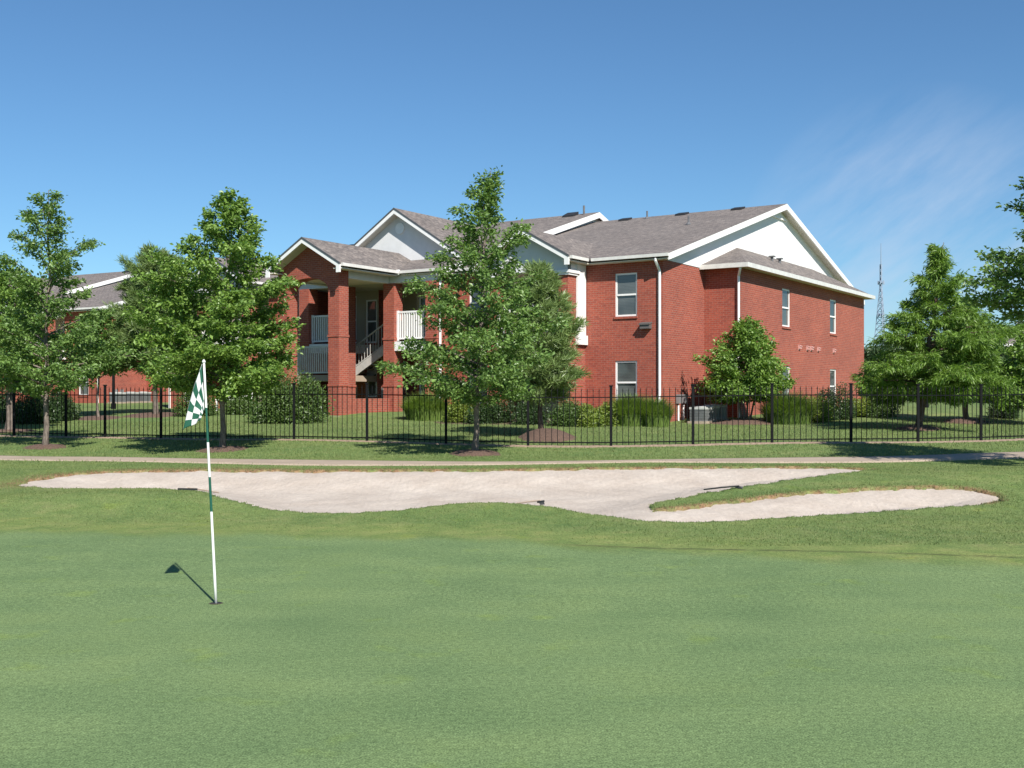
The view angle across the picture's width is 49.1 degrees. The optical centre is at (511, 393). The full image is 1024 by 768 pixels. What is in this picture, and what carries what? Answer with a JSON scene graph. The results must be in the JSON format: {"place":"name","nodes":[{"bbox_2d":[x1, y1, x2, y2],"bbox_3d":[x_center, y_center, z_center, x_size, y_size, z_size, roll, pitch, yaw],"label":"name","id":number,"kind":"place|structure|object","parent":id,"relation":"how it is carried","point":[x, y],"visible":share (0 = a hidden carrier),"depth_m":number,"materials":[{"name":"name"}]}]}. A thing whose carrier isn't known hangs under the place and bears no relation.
{"place":"outdoors","nodes":[
{"label":"outdoors","id":0,"kind":"place"},
{"bbox_2d":[397,389,450,420],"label":"ornamental grass","id":1,"kind":"object","parent":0,"point":[414,409],"depth_m":38.88,"materials":[{"name":"green plant"}]},
{"bbox_2d":[0,400,1023,767],"bbox_3d":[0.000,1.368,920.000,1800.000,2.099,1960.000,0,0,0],"label":"ground","id":2,"kind":"structure","parent":0,"point":[330,644],"depth_m":8.78,"materials":[{"name":"green plant"}]},
{"bbox_2d":[0,387,5,419],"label":"shrub","id":3,"kind":"object","parent":2,"relation":"on","point":[4,399],"visible":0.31,"depth_m":39.76,"materials":[{"name":"green plant"}]},
{"bbox_2d":[0,429,37,431],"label":"mulch bed","id":4,"kind":"object","parent":2,"relation":"on","point":[25,430],"visible":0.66,"depth_m":34.24,"materials":[{"name":"brown soil"}]},
{"bbox_2d":[0,391,60,424],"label":"shrub","id":5,"kind":"object","parent":2,"relation":"on","point":[27,413],"visible":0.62,"depth_m":38.84,"materials":[{"name":"green plant"}]},
{"bbox_2d":[0,267,64,429],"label":"shade tree","id":6,"kind":"object","parent":2,"relation":"on","point":[6,291],"visible":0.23,"depth_m":34.10,"materials":[{"name":"green plant"}]},
{"bbox_2d":[22,444,66,449],"bbox_3d":[-11.782,1.322,28.277,1.137,0.122,1.100,0,0,0],"label":"mulch bed","id":7,"kind":"object","parent":2,"relation":"on","point":[49,446],"visible":0.95,"depth_m":28.05,"materials":[{"name":"brown soil"}]},
{"bbox_2d":[49,387,81,420],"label":"shrub","id":8,"kind":"object","parent":2,"relation":"on","point":[77,413],"visible":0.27,"depth_m":40.78,"materials":[{"name":"green plant"}]},
{"bbox_2d":[0,189,161,444],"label":"oak tree","id":9,"kind":"object","parent":2,"relation":"on","point":[61,375],"visible":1,"depth_m":28.06,"materials":[{"name":"green plant"}]},
{"bbox_2d":[0,271,189,402],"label":"apartment building","id":10,"kind":"structure","parent":2,"relation":"on","point":[103,290],"depth_m":67.25,"materials":[{"name":"red brick"}]},
{"bbox_2d":[78,378,88,396],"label":"window","id":11,"kind":"structure","parent":10,"relation":"in","point":[85,388],"depth_m":65.58,"materials":[{"name":"clear glass"}]},
{"bbox_2d":[73,415,121,419],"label":"mulch bed","id":12,"kind":"object","parent":2,"relation":"on","point":[94,417],"visible":0.69,"depth_m":41.64,"materials":[{"name":"brown soil"}]},
{"bbox_2d":[64,307,133,416],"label":"shade tree","id":13,"kind":"object","parent":12,"relation":"on","point":[110,368],"visible":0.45,"depth_m":41.42,"materials":[{"name":"green plant"}]},
{"bbox_2d":[111,373,115,408],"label":"lamp post","id":14,"kind":"object","parent":2,"relation":"on","point":[113,381],"visible":0.29,"depth_m":49.95,"materials":[{"name":"black metal"}]},
{"bbox_2d":[108,392,127,403],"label":"air conditioner","id":15,"kind":"object","parent":2,"relation":"on","point":[121,399],"visible":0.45,"depth_m":63.30,"materials":[{"name":"metal"}]},
{"bbox_2d":[127,392,138,402],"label":"air conditioner","id":16,"kind":"object","parent":2,"relation":"on","point":[134,399],"visible":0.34,"depth_m":64.37,"materials":[{"name":"metal"}]},
{"bbox_2d":[138,392,151,402],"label":"air conditioner","id":17,"kind":"object","parent":2,"relation":"on","point":[147,399],"visible":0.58,"depth_m":65.47,"materials":[{"name":"metal"}]},
{"bbox_2d":[123,412,183,417],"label":"mulch bed","id":18,"kind":"object","parent":2,"relation":"on","point":[148,415],"visible":0.74,"depth_m":42.46,"materials":[{"name":"brown soil"}]},
{"bbox_2d":[94,241,219,413],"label":"shade tree","id":19,"kind":"object","parent":2,"relation":"on","point":[128,288],"visible":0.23,"depth_m":42.11,"materials":[{"name":"green plant"}]},
{"bbox_2d":[171,392,219,416],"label":"shrub","id":20,"kind":"object","parent":2,"relation":"on","point":[211,408],"visible":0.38,"depth_m":42.32,"materials":[{"name":"green plant"}]},
{"bbox_2d":[118,186,306,446],"bbox_3d":[-7.018,-1.699,26.397,4.306,6.362,4.976,0,0,-18],"label":"oak tree","id":21,"kind":"object","parent":2,"relation":"on","point":[189,350],"visible":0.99,"depth_m":25.76,"materials":[{"name":"green plant"}]},
{"bbox_2d":[196,446,247,452],"bbox_3d":[-6.885,1.300,26.480,1.269,0.136,1.146,0,0,0],"label":"mulch bed","id":22,"kind":"object","parent":2,"relation":"on","point":[216,449],"visible":0.91,"depth_m":26.22,"materials":[{"name":"brown soil"}]},
{"bbox_2d":[225,395,258,414],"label":"shrub","id":23,"kind":"object","parent":2,"relation":"on","point":[243,407],"visible":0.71,"depth_m":42.70,"materials":[{"name":"green plant"}]},
{"bbox_2d":[242,368,335,423],"bbox_3d":[-7.668,0.099,38.298,3.199,2.018,2.097,0,0,0],"label":"shrub","id":24,"kind":"object","parent":2,"relation":"on","point":[313,400],"visible":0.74,"depth_m":37.93,"materials":[{"name":"green plant"}]},
{"bbox_2d":[449,449,500,456],"bbox_3d":[-0.811,1.308,25.084,1.178,0.126,1.153,0,0,-11],"label":"mulch bed","id":25,"kind":"object","parent":2,"relation":"on","point":[470,452],"visible":0.94,"depth_m":24.78,"materials":[{"name":"brown soil"}]},
{"bbox_2d":[375,165,578,450],"bbox_3d":[-0.946,-1.807,24.979,4.068,6.614,4.717,0,0,21],"label":"oak tree","id":26,"kind":"object","parent":2,"relation":"on","point":[448,385],"visible":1,"depth_m":24.62,"materials":[{"name":"green plant"}]},
{"bbox_2d":[19,468,999,521],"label":"bunker sand","id":27,"kind":"structure","parent":2,"relation":"on","point":[630,494],"depth_m":20.59,"materials":[{"name":"beige sand"}]},
{"bbox_2d":[178,487,218,492],"bbox_3d":[-5.422,1.709,19.662,0.340,0.084,1.334,0,-7,9],"label":"bunker rake","id":28,"kind":"object","parent":27,"relation":"on","point":[189,488],"visible":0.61,"depth_m":19.04,"materials":[{"name":"plastic"}]},
{"bbox_2d":[517,500,544,504],"bbox_3d":[0.272,1.730,17.755,0.534,0.084,0.150,-9,-5,38],"label":"bunker rake","id":29,"kind":"object","parent":27,"relation":"on","point":[541,502],"visible":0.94,"depth_m":17.66,"materials":[{"name":"plastic"}]},
{"bbox_2d":[703,485,742,489],"bbox_3d":[3.616,1.630,19.249,0.875,0.084,0.150,0,0,-35],"label":"bunker rake","id":30,"kind":"object","parent":27,"relation":"on","point":[739,487],"visible":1,"depth_m":19.29,"materials":[{"name":"plastic"}]},
{"bbox_2d":[0,417,1023,463],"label":"lawn grass","id":31,"kind":"structure","parent":2,"relation":"on","point":[598,431],"depth_m":30.02,"materials":[{"name":"green plant"}]},
{"bbox_2d":[0,435,1023,447],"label":"dirt strip","id":32,"kind":"object","parent":2,"relation":"on","point":[706,444],"visible":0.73,"depth_m":27.47,"materials":[{"name":"brown soil"}]},
{"bbox_2d":[0,383,1023,445],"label":"iron fence","id":33,"kind":"object","parent":32,"relation":"on","point":[771,395],"visible":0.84,"depth_m":27.88,"materials":[{"name":"black metal"}]},
{"bbox_2d":[2,464,1023,511],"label":"bunker edge grass","id":34,"kind":"structure","parent":2,"relation":"on","point":[750,496],"depth_m":21.45,"materials":[{"name":"plant"}]},
{"bbox_2d":[170,204,874,421],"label":"apartment building","id":35,"kind":"structure","parent":2,"relation":"on","point":[661,300],"depth_m":42.57,"materials":[{"name":"red brick"}]},
{"bbox_2d":[365,364,376,397],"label":"window","id":36,"kind":"structure","parent":35,"relation":"in","point":[371,390],"depth_m":46.66,"materials":[{"name":"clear glass"}]},
{"bbox_2d":[365,300,376,344],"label":"window","id":37,"kind":"structure","parent":35,"relation":"in","point":[371,305],"depth_m":46.66,"materials":[{"name":"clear glass"}]},
{"bbox_2d":[419,363,424,396],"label":"window","id":38,"kind":"structure","parent":35,"relation":"in","point":[421,389],"depth_m":45.24,"materials":[{"name":"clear glass"}]},
{"bbox_2d":[419,297,424,340],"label":"window","id":39,"kind":"structure","parent":35,"relation":"in","point":[421,300],"depth_m":45.21,"materials":[{"name":"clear glass"}]},
{"bbox_2d":[470,283,486,316],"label":"window","id":40,"kind":"structure","parent":35,"relation":"in","point":[474,295],"depth_m":42.31,"materials":[{"name":"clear glass"}]},
{"bbox_2d":[614,272,637,318],"bbox_3d":[3.965,-3.397,38.798,0.910,1.585,0.160,0,0,33],"label":"window","id":41,"kind":"structure","parent":35,"relation":"in","point":[626,283],"depth_m":38.83,"materials":[{"name":"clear glass"}]},
{"bbox_2d":[616,361,636,400],"bbox_3d":[3.985,-0.400,38.826,0.850,1.500,0.090,0,0,33],"label":"window","id":42,"kind":"structure","parent":35,"relation":"in","point":[626,371],"depth_m":38.83,"materials":[{"name":"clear glass"}]},
{"bbox_2d":[782,366,788,393],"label":"window","id":43,"kind":"structure","parent":35,"relation":"in","point":[784,374],"depth_m":44.32,"materials":[{"name":"clear glass"}]},
{"bbox_2d":[782,288,791,329],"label":"window","id":44,"kind":"structure","parent":35,"relation":"in","point":[785,292],"depth_m":44.22,"materials":[{"name":"clear glass"}]},
{"bbox_2d":[830,299,837,335],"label":"window","id":45,"kind":"structure","parent":35,"relation":"in","point":[832,302],"depth_m":49.36,"materials":[{"name":"clear glass"}]},
{"bbox_2d":[830,369,837,404],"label":"window","id":46,"kind":"structure","parent":35,"relation":"in","point":[832,371],"depth_m":49.34,"materials":[{"name":"clear glass"}]},
{"bbox_2d":[486,258,592,428],"bbox_3d":[0.480,-1.284,30.322,3.468,4.969,3.877,0,0,0],"label":"tree","id":47,"kind":"object","parent":2,"relation":"on","point":[558,342],"visible":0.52,"depth_m":29.76,"materials":[{"name":"green plant"}]},
{"bbox_2d":[518,428,574,441],"bbox_3d":[0.956,1.079,29.897,1.656,0.308,3.123,0,0,0],"label":"mulch bed","id":48,"kind":"object","parent":2,"relation":"on","point":[536,435],"visible":0.85,"depth_m":28.99,"materials":[{"name":"brown soil"}]},
{"bbox_2d":[436,420,679,424],"bbox_3d":[1.585,0.925,38.544,8.706,0.202,4.191,0,0,0],"label":"mulch bed","id":49,"kind":"object","parent":2,"relation":"on","point":[442,422],"visible":0.06,"depth_m":37.58,"materials":[{"name":"brown soil"}]},
{"bbox_2d":[441,400,480,422],"bbox_3d":[-1.634,0.571,38.151,1.558,1.030,1.234,0,0,0],"label":"shrub","id":50,"kind":"object","parent":49,"relation":"on","point":[460,413],"visible":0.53,"depth_m":37.82,"materials":[{"name":"green plant"}]},
{"bbox_2d":[464,400,516,423],"bbox_3d":[-0.690,0.616,37.392,1.855,0.977,1.263,0,0,-37],"label":"shrub","id":51,"kind":"object","parent":49,"relation":"on","point":[482,415],"visible":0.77,"depth_m":37.16,"materials":[{"name":"green plant"}]},
{"bbox_2d":[511,401,550,424],"bbox_3d":[0.637,0.496,36.678,1.389,1.228,1.366,0,0,0],"label":"shrub","id":52,"kind":"object","parent":49,"relation":"on","point":[521,409],"visible":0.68,"depth_m":36.32,"materials":[{"name":"green plant"}]},
{"bbox_2d":[546,398,584,426],"bbox_3d":[1.801,0.581,35.587,1.413,1.100,1.499,0,0,41],"label":"shrub","id":53,"kind":"object","parent":2,"relation":"on","point":[566,415],"visible":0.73,"depth_m":35.13,"materials":[{"name":"green plant"}]},
{"bbox_2d":[577,402,605,427],"bbox_3d":[2.413,0.695,35.198,0.912,0.898,1.535,0,0,24],"label":"shrub","id":54,"kind":"object","parent":2,"relation":"on","point":[593,415],"visible":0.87,"depth_m":34.97,"materials":[{"name":"green plant"}]},
{"bbox_2d":[594,400,619,426],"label":"shrub","id":55,"kind":"object","parent":2,"relation":"on","point":[606,414],"visible":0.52,"depth_m":35.59,"materials":[{"name":"green plant"}]},
{"bbox_2d":[688,406,713,423],"bbox_3d":[6.400,0.784,37.943,0.684,0.728,0.684,0,0,33],"label":"air conditioner","id":56,"kind":"object","parent":2,"relation":"on","point":[708,415],"visible":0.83,"depth_m":37.72,"materials":[{"name":"metal"}]},
{"bbox_2d":[702,405,719,421],"bbox_3d":[6.755,0.752,38.487,0.684,0.728,0.684,0,0,33],"label":"air conditioner","id":57,"kind":"object","parent":2,"relation":"on","point":[717,413],"visible":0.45,"depth_m":38.30,"materials":[{"name":"metal"}]},
{"bbox_2d":[710,404,728,419],"bbox_3d":[7.110,0.712,39.032,0.684,0.728,0.684,0,0,33],"label":"air conditioner","id":58,"kind":"object","parent":2,"relation":"on","point":[724,411],"visible":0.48,"depth_m":38.85,"materials":[{"name":"metal"}]},
{"bbox_2d":[710,419,774,424],"bbox_3d":[7.995,0.944,37.924,3.241,0.181,1.836,0,0,0],"label":"mulch bed","id":59,"kind":"object","parent":2,"relation":"on","point":[735,422],"visible":0.68,"depth_m":37.43,"materials":[{"name":"brown soil"}]},
{"bbox_2d":[692,315,798,419],"bbox_3d":[7.981,-0.808,38.209,3.615,3.796,3.727,0,0,0],"label":"flowering tree","id":60,"kind":"object","parent":59,"relation":"on","point":[757,364],"visible":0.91,"depth_m":37.57,"materials":[{"name":"green plant"}]},
{"bbox_2d":[752,388,823,424],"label":"ornamental grass","id":61,"kind":"object","parent":2,"relation":"on","point":[789,410],"depth_m":37.02,"materials":[{"name":"green plant"}]},
{"bbox_2d":[804,395,835,422],"bbox_3d":[10.431,0.524,38.442,1.412,1.084,1.476,0,0,0],"label":"shrub","id":62,"kind":"object","parent":2,"relation":"on","point":[822,417],"visible":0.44,"depth_m":38.16,"materials":[{"name":"green plant"}]},
{"bbox_2d":[814,381,855,419],"bbox_3d":[11.305,0.283,39.381,1.496,1.458,1.341,0,0,40],"label":"shrub","id":63,"kind":"object","parent":2,"relation":"on","point":[842,405],"visible":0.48,"depth_m":39.20,"materials":[{"name":"green plant"}]},
{"bbox_2d":[843,396,877,416],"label":"shrub","id":64,"kind":"object","parent":2,"relation":"on","point":[859,406],"visible":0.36,"depth_m":40.46,"materials":[{"name":"green plant"}]},
{"bbox_2d":[874,264,884,343],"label":"radio tower","id":65,"kind":"structure","parent":2,"relation":"on","point":[879,282],"depth_m":620.00,"materials":[{"name":"metal"}]},
{"bbox_2d":[863,394,901,417],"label":"shrub","id":66,"kind":"object","parent":2,"relation":"on","point":[877,410],"visible":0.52,"depth_m":40.22,"materials":[{"name":"green plant"}]},
{"bbox_2d":[864,342,902,376],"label":"background tree","id":67,"kind":"object","parent":2,"relation":"on","point":[870,351],"visible":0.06,"depth_m":93.89,"materials":[{"name":"green plant"}]},
{"bbox_2d":[865,334,926,360],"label":"background tree","id":68,"kind":"object","parent":2,"relation":"on","point":[900,345],"visible":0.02,"depth_m":107.90,"materials":[{"name":"green plant"}]},
{"bbox_2d":[894,425,939,430],"bbox_3d":[12.165,1.009,33.526,1.404,0.168,1.452,0,0,0],"label":"mulch bed","id":69,"kind":"object","parent":2,"relation":"on","point":[912,427],"visible":0.66,"depth_m":33.12,"materials":[{"name":"brown soil"}]},
{"bbox_2d":[848,243,1023,424],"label":"cypress tree","id":70,"kind":"object","parent":2,"relation":"on","point":[969,352],"visible":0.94,"depth_m":32.85,"materials":[{"name":"green plant"}]},
{"bbox_2d":[942,418,988,423],"bbox_3d":[15.399,0.916,38.024,1.710,0.203,1.672,0,0,0],"label":"mulch bed","id":71,"kind":"object","parent":2,"relation":"on","point":[961,421],"visible":0.73,"depth_m":37.63,"materials":[{"name":"brown soil"}]},
{"bbox_2d":[918,296,1023,418],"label":"cypress tree","id":72,"kind":"object","parent":2,"relation":"on","point":[982,317],"visible":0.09,"depth_m":37.29,"materials":[{"name":"green plant"}]},
{"bbox_2d":[954,176,1023,329],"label":"oak tree","id":73,"kind":"object","parent":2,"relation":"on","point":[998,281],"visible":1,"depth_m":21.25,"materials":[{"name":"green plant"}]},
{"bbox_2d":[974,332,1023,402],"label":"house","id":74,"kind":"structure","parent":2,"relation":"on","point":[1010,340],"depth_m":67.78,"materials":[{"name":"brown brick"}]},
{"bbox_2d":[986,402,1019,418],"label":"shrub","id":75,"kind":"object","parent":2,"relation":"on","point":[1015,415],"visible":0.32,"depth_m":39.80,"materials":[{"name":"green plant"}]},
{"bbox_2d":[988,322,1023,412],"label":"shade tree","id":76,"kind":"object","parent":2,"relation":"on","point":[1016,352],"visible":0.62,"depth_m":36.81,"materials":[{"name":"green plant"}]},
{"bbox_2d":[996,343,1022,389],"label":"background tree","id":77,"kind":"object","parent":2,"relation":"on","point":[1004,356],"visible":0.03,"depth_m":65.52,"materials":[{"name":"green plant"}]},
{"bbox_2d":[1004,320,1023,326],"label":"background tree","id":78,"kind":"object","parent":2,"relation":"on","point":[1018,322],"visible":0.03,"depth_m":91.24,"materials":[{"name":"green plant"}]},
{"bbox_3d":[-2.585,1.851,9.780,0.120,0.055,0.120,0,0,0],"label":"golf hole","id":79,"kind":"object","parent":2,"relation":"on","visible":0},
{"bbox_2d":[183,360,216,602],"bbox_3d":[-2.711,0.764,9.747,0.279,2.131,0.112,0,0,-27],"label":"golf flagstick","id":80,"kind":"object","parent":79,"relation":"on","point":[196,407],"visible":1,"depth_m":9.77,"materials":[{"name":"fabric"}]},
{"bbox_2d":[0,455,1023,546],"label":"rough grass","id":81,"kind":"structure","parent":0,"point":[980,467],"depth_m":17.30,"materials":[{"name":"green plant"}]},
{"bbox_2d":[0,452,1023,465],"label":"cart path","id":82,"kind":"structure","parent":0,"point":[955,457],"depth_m":23.52,"materials":[{"name":"concrete"}]},
{"bbox_2d":[0,0,1023,346],"label":"sky","id":83,"kind":"structure","parent":0,"point":[890,129],"materials":[{"name":"blue"}]},
{"bbox_2d":[599,391,654,426],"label":"ornamental grass","id":84,"kind":"object","parent":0,"point":[618,404],"depth_m":35.63,"materials":[{"name":"green plant"}]},
{"bbox_2d":[636,395,677,426],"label":"ornamental grass","id":85,"kind":"object","parent":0,"point":[655,414],"depth_m":35.45,"materials":[{"name":"green plant"}]}
]}

